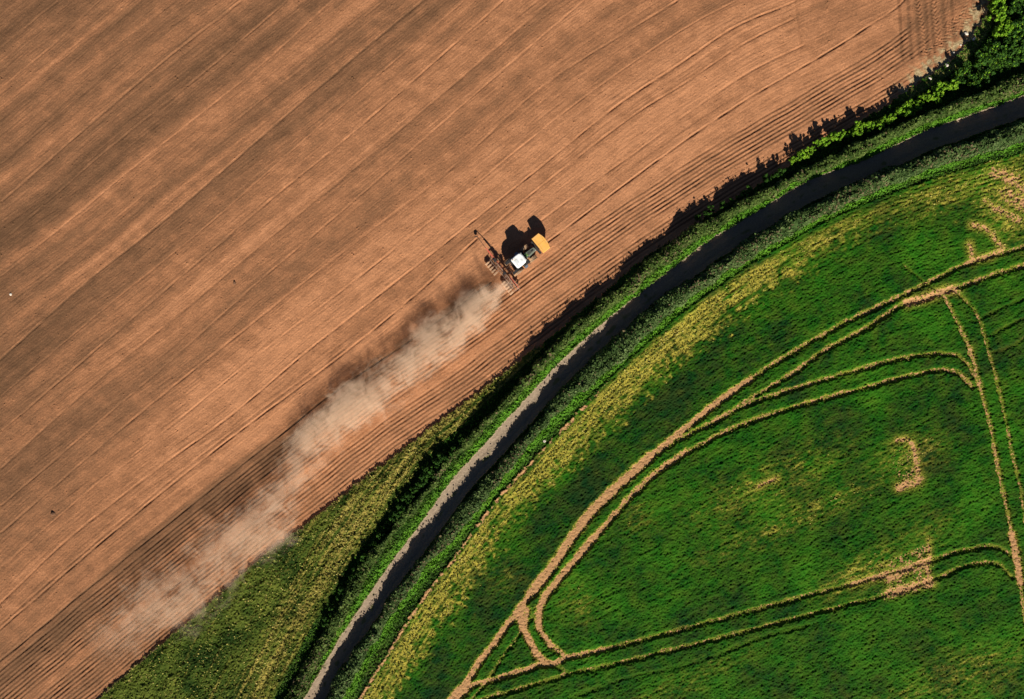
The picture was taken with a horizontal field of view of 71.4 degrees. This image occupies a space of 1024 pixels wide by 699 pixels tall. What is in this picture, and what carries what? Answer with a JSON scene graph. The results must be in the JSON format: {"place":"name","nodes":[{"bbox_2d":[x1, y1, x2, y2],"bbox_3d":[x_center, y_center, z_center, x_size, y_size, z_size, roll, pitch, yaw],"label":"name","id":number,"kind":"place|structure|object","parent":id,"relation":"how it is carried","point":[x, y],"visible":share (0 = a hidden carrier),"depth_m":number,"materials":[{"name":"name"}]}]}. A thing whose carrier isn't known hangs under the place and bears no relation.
{"place":"outdoors","nodes":[
{"label":"outdoors","id":0,"kind":"place"},
{"bbox_2d":[0,0,988,698],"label":"ploughed field","id":1,"kind":"structure","parent":0,"point":[332,190],"depth_m":110.30,"materials":[{"name":"soil"}]},
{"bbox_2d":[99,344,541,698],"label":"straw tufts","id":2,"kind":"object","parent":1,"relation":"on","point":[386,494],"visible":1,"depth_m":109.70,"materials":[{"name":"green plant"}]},
{"bbox_2d":[98,342,543,698],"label":"grass margin","id":3,"kind":"object","parent":1,"relation":"on","point":[188,641],"depth_m":109.77,"materials":[{"name":"green plant"}]},
{"bbox_2d":[321,616,330,626],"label":"bush","id":4,"kind":"object","parent":1,"relation":"on","point":[324,622],"visible":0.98,"depth_m":108.60,"materials":[{"name":"green plant"}]},
{"bbox_2d":[329,607,336,616],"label":"bush","id":5,"kind":"object","parent":1,"relation":"on","point":[331,613],"visible":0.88,"depth_m":108.61,"materials":[{"name":"green plant"}]},
{"bbox_2d":[331,601,338,611],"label":"bush","id":6,"kind":"object","parent":1,"relation":"on","point":[337,604],"visible":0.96,"depth_m":108.98,"materials":[{"name":"green plant"}]},
{"bbox_2d":[335,591,342,600],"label":"bush","id":7,"kind":"object","parent":1,"relation":"on","point":[339,596],"visible":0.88,"depth_m":108.83,"materials":[{"name":"green plant"}]},
{"bbox_2d":[338,586,346,596],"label":"bush","id":8,"kind":"object","parent":1,"relation":"on","point":[340,588],"visible":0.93,"depth_m":108.56,"materials":[{"name":"green plant"}]},
{"bbox_2d":[352,567,361,578],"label":"bush","id":9,"kind":"object","parent":1,"relation":"on","point":[353,571],"visible":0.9,"depth_m":108.58,"materials":[{"name":"green plant"}]},
{"bbox_2d":[361,553,370,561],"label":"bush","id":10,"kind":"object","parent":1,"relation":"on","point":[364,555],"visible":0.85,"depth_m":108.30,"materials":[{"name":"green plant"}]},
{"bbox_2d":[370,538,378,546],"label":"bush","id":11,"kind":"object","parent":1,"relation":"on","point":[374,543],"visible":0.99,"depth_m":108.83,"materials":[{"name":"green plant"}]},
{"bbox_2d":[376,532,385,539],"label":"bush","id":12,"kind":"object","parent":1,"relation":"on","point":[380,535],"visible":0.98,"depth_m":108.64,"materials":[{"name":"green plant"}]},
{"bbox_2d":[389,511,398,520],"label":"bush","id":13,"kind":"object","parent":1,"relation":"on","point":[392,516],"visible":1,"depth_m":108.52,"materials":[{"name":"green plant"}]},
{"bbox_2d":[392,511,403,522],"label":"bush","id":14,"kind":"object","parent":1,"relation":"on","point":[397,515],"visible":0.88,"depth_m":108.65,"materials":[{"name":"green plant"}]},
{"bbox_2d":[396,504,407,513],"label":"bush","id":15,"kind":"object","parent":1,"relation":"on","point":[402,509],"visible":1,"depth_m":108.40,"materials":[{"name":"green plant"}]},
{"bbox_2d":[400,496,411,504],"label":"bush","id":16,"kind":"object","parent":1,"relation":"on","point":[406,500],"visible":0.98,"depth_m":108.72,"materials":[{"name":"green plant"}]},
{"bbox_2d":[404,491,416,501],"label":"bush","id":17,"kind":"object","parent":1,"relation":"on","point":[407,494],"visible":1,"depth_m":108.85,"materials":[{"name":"green plant"}]},
{"bbox_2d":[413,482,423,493],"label":"bush","id":18,"kind":"object","parent":1,"relation":"on","point":[417,489],"visible":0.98,"depth_m":108.72,"materials":[{"name":"green plant"}]},
{"bbox_2d":[417,475,428,486],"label":"bush","id":19,"kind":"object","parent":1,"relation":"on","point":[422,481],"visible":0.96,"depth_m":108.48,"materials":[{"name":"green plant"}]},
{"bbox_2d":[421,464,433,477],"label":"bush","id":20,"kind":"object","parent":1,"relation":"on","point":[427,470],"visible":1,"depth_m":108.44,"materials":[{"name":"green plant"}]},
{"bbox_2d":[433,459,440,468],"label":"bush","id":21,"kind":"object","parent":1,"relation":"on","point":[435,465],"visible":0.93,"depth_m":108.39,"materials":[{"name":"green plant"}]},
{"bbox_2d":[435,453,446,464],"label":"bush","id":22,"kind":"object","parent":1,"relation":"on","point":[438,461],"visible":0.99,"depth_m":108.22,"materials":[{"name":"green plant"}]},
{"bbox_2d":[436,449,448,460],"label":"bush","id":23,"kind":"object","parent":1,"relation":"on","point":[442,453],"visible":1,"depth_m":108.56,"materials":[{"name":"green plant"}]},
{"bbox_2d":[449,446,456,455],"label":"bush","id":24,"kind":"object","parent":1,"relation":"on","point":[452,448],"visible":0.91,"depth_m":108.62,"materials":[{"name":"green plant"}]},
{"bbox_2d":[457,434,464,444],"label":"bush","id":25,"kind":"object","parent":1,"relation":"on","point":[459,437],"visible":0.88,"depth_m":108.83,"materials":[{"name":"green plant"}]},
{"bbox_2d":[475,236,519,294],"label":"seed drill","id":26,"kind":"object","parent":1,"relation":"on","point":[503,273],"visible":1,"depth_m":109.24,"materials":[{"name":"red paint"}]},
{"bbox_2d":[504,233,549,275],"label":"tractor","id":27,"kind":"object","parent":1,"relation":"on","point":[518,260],"visible":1,"depth_m":108.14,"materials":[{"name":"metal"}]},
{"bbox_2d":[694,214,701,220],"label":"bush","id":28,"kind":"object","parent":1,"relation":"on","point":[696,218],"visible":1,"depth_m":109.15,"materials":[{"name":"green plant"}]},
{"bbox_2d":[703,210,711,216],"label":"bush","id":29,"kind":"object","parent":1,"relation":"on","point":[705,212],"visible":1,"depth_m":109.01,"materials":[{"name":"green plant"}]},
{"bbox_2d":[707,205,714,211],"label":"bush","id":30,"kind":"object","parent":1,"relation":"on","point":[710,208],"visible":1,"depth_m":109.27,"materials":[{"name":"green plant"}]},
{"bbox_2d":[728,197,734,205],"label":"bush","id":31,"kind":"object","parent":1,"relation":"on","point":[731,202],"visible":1,"depth_m":108.97,"materials":[{"name":"green plant"}]},
{"bbox_2d":[746,184,753,194],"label":"bush","id":32,"kind":"object","parent":1,"relation":"on","point":[750,190],"visible":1,"depth_m":108.95,"materials":[{"name":"green plant"}]},
{"bbox_2d":[775,168,785,177],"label":"bush","id":33,"kind":"object","parent":1,"relation":"on","point":[780,170],"visible":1,"depth_m":108.77,"materials":[{"name":"green plant"}]},
{"bbox_2d":[789,156,796,164],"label":"bush","id":34,"kind":"object","parent":1,"relation":"on","point":[792,160],"visible":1,"depth_m":108.92,"materials":[{"name":"green plant"}]},
{"bbox_2d":[798,149,805,157],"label":"bush","id":35,"kind":"object","parent":1,"relation":"on","point":[802,152],"visible":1,"depth_m":108.31,"materials":[{"name":"green plant"}]},
{"bbox_2d":[813,139,820,147],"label":"bush","id":36,"kind":"object","parent":1,"relation":"on","point":[816,143],"visible":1,"depth_m":108.91,"materials":[{"name":"green plant"}]},
{"bbox_2d":[818,137,826,148],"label":"bush","id":37,"kind":"object","parent":1,"relation":"on","point":[821,146],"visible":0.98,"depth_m":108.84,"materials":[{"name":"green plant"}]},
{"bbox_2d":[821,136,830,146],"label":"bush","id":38,"kind":"object","parent":1,"relation":"on","point":[826,138],"visible":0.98,"depth_m":108.49,"materials":[{"name":"green plant"}]},
{"bbox_2d":[827,132,833,140],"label":"bush","id":39,"kind":"object","parent":1,"relation":"on","point":[830,136],"visible":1,"depth_m":108.77,"materials":[{"name":"green plant"}]},
{"bbox_2d":[844,130,854,137],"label":"bush","id":40,"kind":"object","parent":1,"relation":"on","point":[848,134],"visible":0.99,"depth_m":108.78,"materials":[{"name":"green plant"}]},
{"bbox_2d":[851,126,858,135],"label":"bush","id":41,"kind":"object","parent":1,"relation":"on","point":[855,130],"visible":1,"depth_m":108.56,"materials":[{"name":"green plant"}]},
{"bbox_2d":[851,124,863,135],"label":"bush","id":42,"kind":"object","parent":1,"relation":"on","point":[860,127],"visible":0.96,"depth_m":108.55,"materials":[{"name":"green plant"}]},
{"bbox_2d":[863,121,874,132],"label":"bush","id":43,"kind":"object","parent":1,"relation":"on","point":[868,124],"visible":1,"depth_m":108.70,"materials":[{"name":"green plant"}]},
{"bbox_2d":[874,120,884,129],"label":"bush","id":44,"kind":"object","parent":1,"relation":"on","point":[880,126],"visible":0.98,"depth_m":108.50,"materials":[{"name":"green plant"}]},
{"bbox_2d":[879,116,885,123],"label":"bush","id":45,"kind":"object","parent":1,"relation":"on","point":[882,119],"visible":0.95,"depth_m":108.81,"materials":[{"name":"green plant"}]},
{"bbox_2d":[887,113,896,122],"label":"bush","id":46,"kind":"object","parent":1,"relation":"on","point":[892,117],"visible":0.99,"depth_m":108.56,"materials":[{"name":"green plant"}]},
{"bbox_2d":[895,106,910,116],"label":"bush","id":47,"kind":"object","parent":1,"relation":"on","point":[901,111],"visible":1,"depth_m":108.25,"materials":[{"name":"green plant"}]},
{"bbox_2d":[901,101,910,110],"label":"bush","id":48,"kind":"object","parent":1,"relation":"on","point":[906,104],"visible":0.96,"depth_m":108.10,"materials":[{"name":"green plant"}]},
{"bbox_2d":[902,106,912,116],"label":"bush","id":49,"kind":"object","parent":1,"relation":"on","point":[911,112],"visible":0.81,"depth_m":108.44,"materials":[{"name":"green plant"}]},
{"bbox_2d":[907,99,915,105],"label":"bush","id":50,"kind":"object","parent":1,"relation":"on","point":[911,100],"visible":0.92,"depth_m":108.53,"materials":[{"name":"green plant"}]},
{"bbox_2d":[911,106,918,116],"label":"bush","id":51,"kind":"object","parent":1,"relation":"on","point":[914,110],"visible":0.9,"depth_m":108.91,"materials":[{"name":"green plant"}]},
{"bbox_2d":[913,103,922,111],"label":"bush","id":52,"kind":"object","parent":1,"relation":"on","point":[919,109],"visible":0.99,"depth_m":108.74,"materials":[{"name":"green plant"}]},
{"bbox_2d":[913,99,924,106],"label":"bush","id":53,"kind":"object","parent":1,"relation":"on","point":[918,102],"visible":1,"depth_m":108.52,"materials":[{"name":"green plant"}]},
{"bbox_2d":[917,93,926,99],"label":"bush","id":54,"kind":"object","parent":1,"relation":"on","point":[919,96],"visible":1,"depth_m":108.81,"materials":[{"name":"green plant"}]},
{"bbox_2d":[923,90,934,101],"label":"bush","id":55,"kind":"object","parent":1,"relation":"on","point":[929,97],"visible":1,"depth_m":108.28,"materials":[{"name":"green plant"}]},
{"bbox_2d":[929,91,939,100],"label":"bush","id":56,"kind":"object","parent":1,"relation":"on","point":[936,95],"visible":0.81,"depth_m":108.27,"materials":[{"name":"green plant"}]},
{"bbox_2d":[933,97,941,103],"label":"bush","id":57,"kind":"object","parent":1,"relation":"on","point":[938,100],"visible":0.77,"depth_m":108.51,"materials":[{"name":"green plant"}]},
{"bbox_2d":[931,81,945,90],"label":"bush","id":58,"kind":"object","parent":1,"relation":"on","point":[936,87],"visible":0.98,"depth_m":108.82,"materials":[{"name":"green plant"}]},
{"bbox_2d":[934,89,943,97],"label":"bush","id":59,"kind":"object","parent":1,"relation":"on","point":[941,93],"visible":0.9,"depth_m":108.69,"materials":[{"name":"green plant"}]},
{"bbox_2d":[940,82,949,90],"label":"bush","id":60,"kind":"object","parent":1,"relation":"on","point":[943,83],"visible":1,"depth_m":108.68,"materials":[{"name":"green plant"}]},
{"bbox_2d":[943,80,956,90],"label":"bush","id":61,"kind":"object","parent":1,"relation":"on","point":[954,87],"visible":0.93,"depth_m":108.77,"materials":[{"name":"green plant"}]},
{"bbox_2d":[948,78,958,90],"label":"bush","id":62,"kind":"object","parent":1,"relation":"on","point":[954,83],"visible":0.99,"depth_m":108.24,"materials":[{"name":"green plant"}]},
{"bbox_2d":[949,72,965,83],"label":"bush","id":63,"kind":"object","parent":1,"relation":"on","point":[952,76],"visible":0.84,"depth_m":108.64,"materials":[{"name":"green plant"}]},
{"bbox_2d":[954,66,970,80],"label":"bush","id":64,"kind":"object","parent":1,"relation":"on","point":[962,70],"visible":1,"depth_m":108.45,"materials":[{"name":"green plant"}]},
{"bbox_2d":[967,73,982,89],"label":"bush","id":65,"kind":"object","parent":1,"relation":"on","point":[972,80],"visible":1,"depth_m":108.68,"materials":[{"name":"green plant"}]},
{"bbox_2d":[973,47,988,64],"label":"bush","id":66,"kind":"object","parent":1,"relation":"on","point":[975,59],"visible":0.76,"depth_m":108.15,"materials":[{"name":"green plant"}]},
{"bbox_2d":[973,52,993,69],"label":"bush","id":67,"kind":"object","parent":1,"relation":"on","point":[980,61],"visible":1,"depth_m":107.93,"materials":[{"name":"green plant"}]},
{"bbox_2d":[977,66,995,83],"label":"bush","id":68,"kind":"object","parent":1,"relation":"on","point":[984,72],"visible":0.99,"depth_m":108.35,"materials":[{"name":"green plant"}]},
{"bbox_2d":[982,54,996,68],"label":"bush","id":69,"kind":"object","parent":1,"relation":"on","point":[988,64],"visible":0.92,"depth_m":108.59,"materials":[{"name":"green plant"}]},
{"bbox_2d":[983,39,1004,57],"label":"bush","id":70,"kind":"object","parent":1,"relation":"on","point":[995,44],"visible":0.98,"depth_m":108.22,"materials":[{"name":"green plant"}]},
{"bbox_2d":[991,25,1007,39],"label":"bush","id":71,"kind":"object","parent":1,"relation":"on","point":[995,33],"visible":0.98,"depth_m":108.36,"materials":[{"name":"green plant"}]},
{"bbox_2d":[995,15,1009,26],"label":"bush","id":72,"kind":"object","parent":1,"relation":"on","point":[1003,23],"visible":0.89,"depth_m":108.31,"materials":[{"name":"green plant"}]},
{"bbox_2d":[996,44,1012,58],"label":"bush","id":73,"kind":"object","parent":1,"relation":"on","point":[1005,52],"visible":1,"depth_m":108.31,"materials":[{"name":"green plant"}]},
{"bbox_2d":[998,23,1013,33],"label":"bush","id":74,"kind":"object","parent":1,"relation":"on","point":[1009,29],"visible":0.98,"depth_m":107.89,"materials":[{"name":"green plant"}]},
{"bbox_2d":[274,0,1023,698],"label":"grass verge","id":75,"kind":"object","parent":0,"point":[514,380],"depth_m":109.79,"materials":[{"name":"green plant"}]},
{"bbox_2d":[719,200,727,210],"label":"bush","id":76,"kind":"object","parent":75,"relation":"on","point":[723,206],"visible":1,"depth_m":108.97,"materials":[{"name":"green plant"}]},
{"bbox_2d":[762,173,771,183],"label":"bush","id":77,"kind":"object","parent":75,"relation":"on","point":[767,178],"visible":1,"depth_m":108.85,"materials":[{"name":"green plant"}]},
{"bbox_2d":[771,172,779,179],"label":"bush","id":78,"kind":"object","parent":75,"relation":"on","point":[775,176],"visible":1,"depth_m":108.96,"materials":[{"name":"green plant"}]},
{"bbox_2d":[806,146,813,154],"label":"bush","id":79,"kind":"object","parent":75,"relation":"on","point":[808,148],"visible":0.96,"depth_m":108.82,"materials":[{"name":"green plant"}]},
{"bbox_2d":[833,131,843,142],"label":"bush","id":80,"kind":"object","parent":75,"relation":"on","point":[838,139],"visible":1,"depth_m":108.65,"materials":[{"name":"green plant"}]},
{"bbox_2d":[986,5,1005,21],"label":"bush","id":81,"kind":"object","parent":75,"relation":"on","point":[1001,12],"visible":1,"depth_m":107.59,"materials":[{"name":"green plant"}]},
{"bbox_2d":[989,0,1007,12],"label":"bush","id":82,"kind":"object","parent":75,"relation":"on","point":[997,3],"visible":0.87,"depth_m":108.00,"materials":[{"name":"green plant"}]},
{"bbox_2d":[997,18,1011,28],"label":"bush","id":83,"kind":"object","parent":75,"relation":"on","point":[1008,21],"visible":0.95,"depth_m":107.90,"materials":[{"name":"green plant"}]},
{"bbox_2d":[1004,26,1019,39],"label":"bush","id":84,"kind":"object","parent":75,"relation":"on","point":[1011,32],"visible":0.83,"depth_m":108.39,"materials":[{"name":"green plant"}]},
{"bbox_2d":[1003,37,1022,53],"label":"bush","id":85,"kind":"object","parent":75,"relation":"on","point":[1011,43],"visible":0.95,"depth_m":108.12,"materials":[{"name":"green plant"}]},
{"bbox_2d":[1006,43,1021,62],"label":"bush","id":86,"kind":"object","parent":75,"relation":"on","point":[1008,60],"visible":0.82,"depth_m":108.36,"materials":[{"name":"green plant"}]},
{"bbox_2d":[1006,0,1022,17],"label":"bush","id":87,"kind":"object","parent":75,"relation":"on","point":[1014,8],"visible":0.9,"depth_m":107.95,"materials":[{"name":"green plant"}]},
{"bbox_2d":[1007,44,1023,66],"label":"bush","id":88,"kind":"object","parent":75,"relation":"on","point":[1014,63],"visible":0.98,"depth_m":108.70,"materials":[{"name":"green plant"}]},
{"bbox_2d":[1008,31,1023,43],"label":"bush","id":89,"kind":"object","parent":75,"relation":"on","point":[1014,36],"visible":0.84,"depth_m":108.15,"materials":[{"name":"green plant"}]},
{"bbox_2d":[1010,13,1022,20],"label":"bush","id":90,"kind":"object","parent":75,"relation":"on","point":[1017,16],"visible":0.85,"depth_m":108.74,"materials":[{"name":"green plant"}]},
{"bbox_2d":[1010,17,1023,33],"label":"bush","id":91,"kind":"object","parent":75,"relation":"on","point":[1018,23],"visible":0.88,"depth_m":107.67,"materials":[{"name":"green plant"}]},
{"bbox_2d":[1012,13,1023,21],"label":"bush","id":92,"kind":"object","parent":75,"relation":"on","point":[1015,16],"visible":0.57,"depth_m":108.34,"materials":[{"name":"green plant"}]},
{"bbox_2d":[1015,0,1023,7],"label":"bush","id":93,"kind":"object","parent":75,"relation":"on","point":[1021,2],"visible":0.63,"depth_m":108.44,"materials":[{"name":"green plant"}]},
{"bbox_2d":[1016,26,1023,41],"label":"bush","id":94,"kind":"object","parent":75,"relation":"on","point":[1022,37],"visible":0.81,"depth_m":107.97,"materials":[{"name":"green plant"}]},
{"bbox_2d":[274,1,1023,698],"bbox_3d":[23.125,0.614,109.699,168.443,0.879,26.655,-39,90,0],"label":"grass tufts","id":95,"kind":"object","parent":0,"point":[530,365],"visible":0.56,"depth_m":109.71,"materials":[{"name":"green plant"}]},
{"bbox_2d":[304,95,1023,698],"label":"farm lane","id":96,"kind":"structure","parent":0,"point":[516,423],"depth_m":110.35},
{"bbox_2d":[325,119,1023,698],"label":"hedge","id":97,"kind":"object","parent":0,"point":[621,345],"visible":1,"depth_m":107.98,"materials":[{"name":"green plant"}]},
{"bbox_2d":[359,153,1023,698],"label":"crop","id":98,"kind":"object","parent":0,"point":[669,563],"visible":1,"depth_m":109.60,"materials":[{"name":"green plant"}]},
{"bbox_2d":[359,166,1023,698],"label":"wheel tracks","id":99,"kind":"object","parent":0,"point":[519,614],"visible":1,"depth_m":109.91,"materials":[{"name":"beige soil"}]},
{"label":"ground","id":100,"kind":"structure","parent":0,"visible":0},
{"bbox_2d":[284,71,1023,698],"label":"hedge","id":101,"kind":"object","parent":100,"relation":"on","point":[1008,87],"visible":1,"depth_m":108.21,"materials":[{"name":"green plant"}]}
]}

